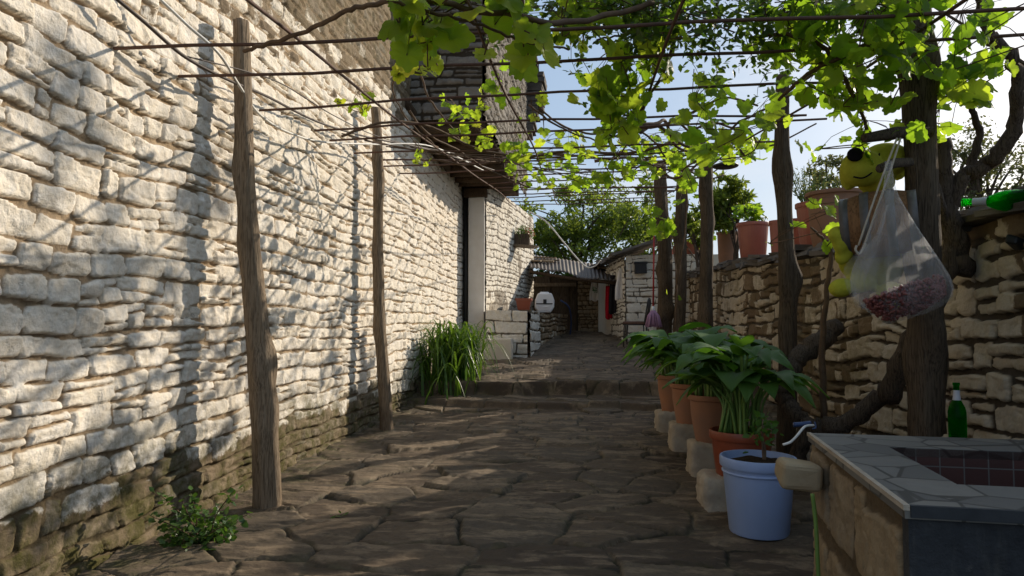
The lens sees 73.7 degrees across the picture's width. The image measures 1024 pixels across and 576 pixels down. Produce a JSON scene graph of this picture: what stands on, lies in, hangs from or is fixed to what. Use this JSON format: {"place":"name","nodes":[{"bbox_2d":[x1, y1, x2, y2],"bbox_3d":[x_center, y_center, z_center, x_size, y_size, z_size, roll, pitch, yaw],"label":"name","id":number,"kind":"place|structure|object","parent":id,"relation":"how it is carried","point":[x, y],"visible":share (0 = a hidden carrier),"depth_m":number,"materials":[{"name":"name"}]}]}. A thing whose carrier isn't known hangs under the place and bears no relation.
{"place":"outdoors","nodes":[
{"label":"outdoors","id":0,"kind":"place"},
{"bbox_2d":[77,330,814,575],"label":"path","id":1,"kind":"structure","parent":0,"point":[555,456],"depth_m":4.58,"materials":[{"name":"grey stone"}]},
{"bbox_2d":[138,485,252,550],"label":"weed","id":2,"kind":"object","parent":1,"relation":"on","point":[225,527],"visible":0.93,"depth_m":3.60,"materials":[{"name":"green plant"}]},
{"bbox_2d":[0,0,546,575],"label":"stone house","id":3,"kind":"structure","parent":1,"relation":"on","point":[122,364],"depth_m":4.19,"materials":[{"name":"grey stone"}]},
{"bbox_2d":[513,224,538,248],"bbox_3d":[0.229,-1.254,16.417,0.830,0.625,0.453,0,-3,6],"label":"window box","id":4,"kind":"object","parent":3,"relation":"attached to","point":[522,239],"visible":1,"depth_m":16.30,"materials":[{"name":"brown wood"}]},
{"bbox_2d":[529,211,600,267],"bbox_3d":[1.306,-1.199,16.822,1.797,1.458,0.190,-1,-3,14],"label":"cord","id":5,"kind":"object","parent":3,"relation":"hanging from","point":[564,242],"visible":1,"depth_m":16.88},
{"bbox_2d":[330,511,347,517],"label":"weed","id":6,"kind":"object","parent":1,"relation":"on","point":[338,515],"visible":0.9,"depth_m":4.23,"materials":[{"name":"green plant"}]},
{"bbox_2d":[405,317,511,404],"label":"strap leaf clump","id":7,"kind":"object","parent":1,"relation":"on","point":[454,355],"visible":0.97,"depth_m":9.81,"materials":[{"name":"green plant"}]},
{"bbox_2d":[479,310,540,359],"bbox_3d":[-0.161,0.987,13.734,1.346,1.070,2.437,0,-3,6],"label":"stone bench","id":8,"kind":"object","parent":1,"relation":"on","point":[510,327],"visible":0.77,"depth_m":13.01,"materials":[{"name":"stone"}]},
{"bbox_2d":[515,298,531,311],"bbox_3d":[0.266,0.383,15.190,0.357,0.300,0.357,0,-3,6],"label":"flower pot","id":9,"kind":"object","parent":8,"relation":"on","point":[523,303],"visible":0.94,"depth_m":15.04,"materials":[{"name":"red ceramic"}]},
{"bbox_2d":[527,312,567,344],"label":"yard wall","id":10,"kind":"structure","parent":1,"relation":"on","point":[552,325],"depth_m":16.21,"materials":[{"name":"stone"}]},
{"bbox_2d":[535,292,553,312],"bbox_3d":[0.760,0.337,15.990,0.450,0.489,0.372,0,-3,0],"label":"plastic box","id":11,"kind":"object","parent":10,"relation":"on","point":[544,302],"visible":0.92,"depth_m":15.82,"materials":[{"name":"white plastic"}]},
{"bbox_2d":[538,306,550,310],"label":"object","id":12,"kind":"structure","parent":11,"relation":"in","point":[540,308],"depth_m":15.80,"materials":[{"name":"white"}]},
{"bbox_2d":[533,276,575,330],"bbox_3d":[0.656,0.608,19.602,2.634,1.919,0.127,0,-3,6],"label":"board fence","id":13,"kind":"object","parent":1,"relation":"on","point":[559,289],"visible":0.14,"depth_m":19.55,"materials":[{"name":"brown wood"}]},
{"bbox_2d":[560,300,571,334],"bbox_3d":[1.404,0.746,17.101,0.200,0.906,0.472,-2,-4,37],"label":"hose pipe","id":14,"kind":"object","parent":1,"relation":"on","point":[570,316],"visible":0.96,"depth_m":17.12,"materials":[{"name":"rubber"}]},
{"bbox_2d":[113,0,1023,509],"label":"pergola","id":15,"kind":"object","parent":1,"relation":"on","point":[925,358],"visible":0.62,"depth_m":4.39,"materials":[{"name":"brown wood"}]},
{"bbox_2d":[115,0,493,169],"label":"cable","id":16,"kind":"object","parent":15,"relation":"attached to","point":[146,23],"visible":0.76,"depth_m":4.01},
{"bbox_2d":[188,56,451,152],"bbox_3d":[-1.432,-1.538,6.455,0.301,0.730,5.235,-1,-3,12],"label":"cable","id":17,"kind":"object","parent":15,"relation":"attached to","point":[294,91],"visible":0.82,"depth_m":5.09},
{"bbox_2d":[159,0,482,169],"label":"cable","id":18,"kind":"object","parent":15,"relation":"attached to","point":[179,17],"visible":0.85,"depth_m":4.65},
{"bbox_2d":[242,0,654,83],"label":"grapevine","id":19,"kind":"object","parent":15,"relation":"hanging from","point":[530,43],"visible":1,"depth_m":2.93,"materials":[{"name":"plant"}]},
{"bbox_2d":[333,59,683,198],"bbox_3d":[0.065,-1.538,6.992,2.662,1.041,4.379,-3,-4,42],"label":"grapevine","id":20,"kind":"object","parent":15,"relation":"attached to","point":[518,158],"visible":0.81,"depth_m":7.00,"materials":[{"name":"plant"}]},
{"bbox_2d":[528,0,708,152],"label":"grapevine","id":21,"kind":"object","parent":15,"relation":"hanging from","point":[610,106],"visible":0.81,"depth_m":4.11,"materials":[{"name":"plant"}]},
{"bbox_2d":[645,236,661,327],"bbox_3d":[2.332,-0.175,11.279,0.272,1.656,0.305,0,-3,6],"label":"mop","id":22,"kind":"object","parent":15,"relation":"hanging from","point":[653,319],"visible":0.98,"depth_m":11.21,"materials":[{"name":"purple fabric"}]},
{"bbox_2d":[643,157,698,331],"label":"grapevine","id":23,"kind":"object","parent":15,"relation":"attached to","point":[665,227],"visible":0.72,"depth_m":10.55,"materials":[{"name":"plant"}]},
{"bbox_2d":[484,0,886,114],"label":"climbing plant","id":24,"kind":"object","parent":15,"relation":"attached to","point":[705,11],"visible":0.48,"depth_m":3.69,"materials":[{"name":"green plant"}]},
{"bbox_2d":[591,97,816,184],"bbox_3d":[2.090,-1.602,8.176,2.344,0.791,5.013,0,-3,6],"label":"grapevine","id":25,"kind":"object","parent":15,"relation":"hanging from","point":[750,147],"visible":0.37,"depth_m":7.52,"materials":[{"name":"plant"}]},
{"bbox_2d":[712,162,738,169],"bbox_3d":[2.625,-1.512,8.400,0.320,0.091,0.320,0,-3,6],"label":"lamp shade","id":26,"kind":"object","parent":15,"relation":"attached to","point":[720,166],"visible":0.81,"depth_m":8.34,"materials":[{"name":"black metal"}]},
{"bbox_2d":[651,33,852,192],"bbox_3d":[1.755,-1.456,5.587,1.070,0.990,3.114,0,-3,6],"label":"grapevine","id":27,"kind":"object","parent":15,"relation":"attached to","point":[694,137],"visible":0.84,"depth_m":5.08,"materials":[{"name":"plant"}]},
{"bbox_2d":[767,195,838,417],"bbox_3d":[2.211,0.148,5.114,0.194,1.601,1.158,0,-3,0],"label":"grapevine","id":28,"kind":"object","parent":15,"relation":"attached to","point":[826,247],"visible":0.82,"depth_m":4.93,"materials":[{"name":"plant"}]},
{"bbox_2d":[828,143,904,306],"bbox_3d":[2.031,-0.355,3.928,0.644,0.956,0.330,1,-3,-15],"label":"plush dog","id":29,"kind":"object","parent":15,"relation":"on","point":[878,275],"visible":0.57,"depth_m":3.86},
{"bbox_2d":[854,138,901,254],"bbox_3d":[1.857,-0.465,3.464,0.226,0.586,0.051,-1,-3,26],"label":"rope","id":30,"kind":"object","parent":15,"relation":"hanging from","point":[877,206],"visible":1,"depth_m":3.45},
{"bbox_2d":[838,188,921,258],"bbox_3d":[2.024,-0.352,3.760,0.389,0.378,0.369,-2,-3,31],"label":"barrel","id":31,"kind":"object","parent":15,"relation":"attached to","point":[895,229],"visible":0.94,"depth_m":3.63,"materials":[{"name":"brown wood"}]},
{"bbox_2d":[740,0,1023,404],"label":"grapevine","id":32,"kind":"object","parent":15,"relation":"attached to","point":[883,38],"visible":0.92,"depth_m":3.54,"materials":[{"name":"plant"}]},
{"bbox_2d":[907,110,968,122],"bbox_3d":[3.179,-1.264,4.821,0.092,0.857,3.026,-2,-4,42],"label":"wire","id":33,"kind":"object","parent":15,"relation":"attached to","point":[950,118],"visible":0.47,"depth_m":4.37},
{"bbox_3d":[1.919,-0.227,3.438,0.582,0.818,0.354,0,-3,6],"label":"plastic bag","id":34,"kind":"object","parent":15,"relation":"hanging from","visible":0},
{"bbox_2d":[863,274,946,321],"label":"beans","id":35,"kind":"object","parent":34,"relation":"in","point":[915,300],"visible":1,"depth_m":3.31,"materials":[{"name":"red food"}]},
{"bbox_2d":[576,278,598,331],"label":"rubble wall","id":36,"kind":"structure","parent":1,"relation":"on","point":[586,313],"depth_m":19.05,"materials":[{"name":"stone"}]},
{"bbox_2d":[622,298,650,346],"bbox_3d":[2.679,0.732,14.602,0.557,1.044,0.476,-1,-3,20],"label":"chair","id":37,"kind":"object","parent":1,"relation":"on","point":[647,312],"visible":0.77,"depth_m":14.44,"materials":[{"name":"black wood"}]},
{"bbox_2d":[590,235,738,341],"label":"stone shed","id":38,"kind":"structure","parent":1,"relation":"on","point":[631,304],"depth_m":15.62,"materials":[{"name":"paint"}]},
{"bbox_2d":[530,255,616,284],"bbox_3d":[1.533,-0.528,18.085,2.803,1.079,3.002,0,-3,6],"label":"lean to roof","id":39,"kind":"object","parent":38,"relation":"attached to","point":[579,271],"visible":0.83,"depth_m":17.69,"materials":[{"name":"grey metal"}]},
{"bbox_2d":[590,282,598,301],"bbox_3d":[2.209,0.009,18.176,0.221,0.709,0.252,-3,-4,44],"label":"shirt","id":40,"kind":"object","parent":38,"relation":"hanging from","point":[594,294],"visible":0.83,"depth_m":18.16,"materials":[{"name":"white fabric"}]},
{"bbox_2d":[605,284,611,319],"bbox_3d":[2.410,0.337,17.034,0.177,0.916,0.196,0,-3,6],"label":"red garment","id":41,"kind":"object","parent":38,"relation":"hanging from","point":[608,316],"visible":0.61,"depth_m":16.96,"materials":[{"name":"fabric"}]},
{"bbox_2d":[609,275,616,314],"bbox_3d":[2.482,0.134,16.762,0.195,1.044,0.169,2,-4,-38],"label":"black garment","id":42,"kind":"object","parent":38,"relation":"hanging from","point":[612,305],"visible":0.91,"depth_m":16.71,"materials":[{"name":"fabric"}]},
{"bbox_2d":[615,266,625,299],"bbox_3d":[2.536,-0.120,16.007,0.217,0.828,0.167,2,-4,-40],"label":"towel","id":43,"kind":"object","parent":38,"relation":"hanging from","point":[618,291],"visible":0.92,"depth_m":15.96,"materials":[{"name":"white fabric"}]},
{"bbox_2d":[634,262,647,273],"bbox_3d":[2.924,-0.457,15.524,0.300,0.269,0.190,0,-3,6],"label":"window","id":44,"kind":"structure","parent":38,"relation":"attached to","point":[640,267],"depth_m":15.45,"materials":[{"name":"black glass"}]},
{"bbox_2d":[654,409,675,432],"bbox_3d":[1.677,1.434,7.239,0.322,0.291,0.326,0,-3,6],"label":"stone block","id":45,"kind":"object","parent":1,"relation":"on","point":[662,419],"depth_m":7.10,"materials":[{"name":"stone"}]},
{"bbox_2d":[617,322,718,411],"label":"potted plant","id":46,"kind":"object","parent":45,"relation":"on","point":[665,393],"visible":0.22,"depth_m":7.19,"materials":[{"name":"green plant"}]},
{"bbox_2d":[667,420,694,451],"bbox_3d":[1.582,1.375,6.182,0.320,0.334,0.321,0,-3,6],"label":"stone block","id":47,"kind":"object","parent":1,"relation":"on","point":[679,435],"depth_m":6.05,"materials":[{"name":"stone"}]},
{"bbox_2d":[621,325,736,423],"bbox_3d":[1.575,0.787,6.158,1.152,0.911,1.020,0,-3,6],"label":"potted plant","id":48,"kind":"object","parent":47,"relation":"on","point":[682,409],"visible":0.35,"depth_m":6.12,"materials":[{"name":"green plant"}]},
{"bbox_2d":[685,438,715,476],"bbox_3d":[1.532,1.346,5.326,0.317,0.337,0.326,0,-3,6],"label":"stone block","id":49,"kind":"object","parent":1,"relation":"on","point":[700,455],"depth_m":5.20,"materials":[{"name":"stone"}]},
{"bbox_2d":[652,326,787,443],"bbox_3d":[1.592,0.757,5.388,0.881,0.918,1.054,1,-3,-14],"label":"potted plant","id":50,"kind":"object","parent":49,"relation":"on","point":[706,408],"visible":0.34,"depth_m":5.24,"materials":[{"name":"green plant"}]},
{"bbox_2d":[696,468,726,512],"bbox_3d":[1.407,1.347,4.481,0.371,0.275,0.348,0,-3,6],"label":"stone block","id":51,"kind":"object","parent":1,"relation":"on","point":[710,491],"depth_m":4.35,"materials":[{"name":"stone"}]},
{"bbox_2d":[662,334,829,475],"bbox_3d":[1.510,0.775,4.483,1.014,0.953,0.966,0,-3,6],"label":"potted plant","id":52,"kind":"object","parent":51,"relation":"on","point":[736,379],"visible":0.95,"depth_m":4.42,"materials":[{"name":"green plant"}]},
{"bbox_2d":[719,410,796,540],"bbox_3d":[1.422,1.052,3.946,0.426,0.702,0.426,0,-3,6],"label":"potted plant","id":53,"kind":"object","parent":1,"relation":"on","point":[759,499],"visible":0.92,"depth_m":3.80,"materials":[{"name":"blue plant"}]},
{"bbox_2d":[775,319,886,460],"bbox_3d":[2.252,0.798,4.808,0.652,1.170,1.057,0,-3,-1],"label":"vine trunk","id":54,"kind":"object","parent":1,"relation":"on","point":[866,408],"visible":0.66,"depth_m":4.86,"materials":[{"name":"brown plant"}]},
{"bbox_2d":[687,186,1023,439],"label":"garden wall","id":55,"kind":"structure","parent":1,"relation":"on","point":[984,314],"depth_m":5.32,"materials":[{"name":"white stone"}]},
{"bbox_2d":[672,210,700,271],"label":"shrub","id":56,"kind":"object","parent":55,"relation":"on","point":[693,227],"visible":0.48,"depth_m":14.43,"materials":[{"name":"green plant"}]},
{"bbox_2d":[687,235,716,253],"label":"potted plant","id":57,"kind":"object","parent":55,"relation":"on","point":[690,246],"visible":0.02,"depth_m":15.73,"materials":[{"name":"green plant"}]},
{"bbox_2d":[689,170,760,259],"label":"shrub","id":58,"kind":"object","parent":55,"relation":"on","point":[729,195],"visible":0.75,"depth_m":12.07,"materials":[{"name":"green plant"}]},
{"bbox_2d":[716,223,736,262],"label":"potted plant","id":59,"kind":"object","parent":55,"relation":"on","point":[725,248],"visible":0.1,"depth_m":12.51,"materials":[{"name":"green plant"}]},
{"bbox_2d":[730,203,768,257],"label":"potted plant","id":60,"kind":"object","parent":55,"relation":"on","point":[752,231],"visible":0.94,"depth_m":10.63,"materials":[{"name":"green plant"}]},
{"bbox_2d":[769,220,777,252],"bbox_3d":[3.979,-0.712,10.210,0.255,0.588,0.255,0,-3,6],"label":"flower pot","id":61,"kind":"object","parent":55,"relation":"on","point":[773,226],"visible":0.38,"depth_m":10.14,"materials":[{"name":"ceramic"}]},
{"bbox_2d":[793,218,799,244],"bbox_3d":[3.703,-0.656,8.946,0.298,0.481,0.298,0,-3,6],"label":"flower pot","id":62,"kind":"object","parent":55,"relation":"on","point":[796,234],"visible":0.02,"depth_m":8.82,"materials":[{"name":"red ceramic"}]},
{"bbox_2d":[793,158,840,244],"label":"potted plant","id":63,"kind":"object","parent":55,"relation":"on","point":[801,209],"visible":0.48,"depth_m":7.92,"materials":[{"name":"green plant"}]},
{"bbox_2d":[804,187,861,246],"bbox_3d":[3.457,-0.719,7.291,0.606,0.601,0.606,0,-3,6],"label":"flower pot","id":64,"kind":"object","parent":55,"relation":"on","point":[829,194],"visible":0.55,"depth_m":7.12,"materials":[{"name":"ceramic"}]},
{"bbox_2d":[961,189,1023,210],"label":"glass bottle","id":65,"kind":"object","parent":55,"relation":"on","point":[1004,200],"visible":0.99,"depth_m":3.77,"materials":[{"name":"green glass"}]},
{"bbox_2d":[1005,234,1023,249],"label":"black box","id":66,"kind":"object","parent":55,"relation":"attached to","point":[1014,242],"visible":1,"depth_m":3.77,"materials":[{"name":"plastic"}]},
{"bbox_2d":[774,421,1023,575],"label":"stone trough","id":67,"kind":"object","parent":1,"relation":"on","point":[888,505],"visible":0.95,"depth_m":2.23,"materials":[{"name":"stone"}]},
{"bbox_2d":[810,493,820,575],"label":"garden hose","id":68,"kind":"object","parent":67,"relation":"hanging from","point":[816,532],"visible":1,"depth_m":2.59,"materials":[{"name":"rubber"}]},
{"bbox_2d":[948,382,967,437],"bbox_3d":[2.319,0.644,3.557,0.084,0.300,0.084,0,-3,6],"label":"glass bottle","id":69,"kind":"object","parent":67,"relation":"on","point":[957,419],"visible":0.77,"depth_m":3.53,"materials":[{"name":"green glass"}]},
{"bbox_2d":[509,0,1023,275],"label":"sky","id":70,"kind":"structure","parent":0,"point":[759,172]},
{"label":"yard ground","id":71,"kind":"structure","parent":0,"visible":0},
{"bbox_2d":[533,252,572,275],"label":"shrub","id":72,"kind":"object","parent":71,"relation":"on","point":[549,254],"visible":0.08,"depth_m":22.48,"materials":[{"name":"green plant"}]},
{"bbox_2d":[514,181,652,272],"bbox_3d":[2.344,-1.101,24.084,4.874,5.501,4.523,-2,-3,33],"label":"fruit tree","id":73,"kind":"object","parent":71,"relation":"on","point":[573,231],"visible":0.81,"depth_m":23.48,"materials":[{"name":"green plant"}]},
{"bbox_2d":[583,177,689,254],"bbox_3d":[4.649,-1.258,25.980,4.021,5.998,3.128,0,-3,6],"label":"fruit tree","id":74,"kind":"object","parent":71,"relation":"on","point":[645,217],"visible":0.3,"depth_m":25.70,"materials":[{"name":"green plant"}]},
{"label":"garden ground","id":75,"kind":"structure","parent":0,"visible":0},
{"bbox_2d":[800,154,843,198],"bbox_3d":[5.992,-1.133,13.001,1.014,2.851,0.897,-3,-4,44],"label":"olive tree","id":76,"kind":"object","parent":75,"relation":"on","point":[831,161],"visible":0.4,"depth_m":12.89,"materials":[{"name":"green plant"}]},
{"bbox_2d":[934,8,1023,64],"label":"walnut tree","id":77,"kind":"object","parent":75,"relation":"on","point":[957,21],"visible":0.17,"depth_m":11.23,"materials":[{"name":"green plant"}]},
{"bbox_2d":[951,115,1023,209],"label":"olive tree","id":78,"kind":"object","parent":75,"relation":"on","point":[975,188],"visible":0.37,"depth_m":12.90,"materials":[{"name":"green plant"}]}
]}

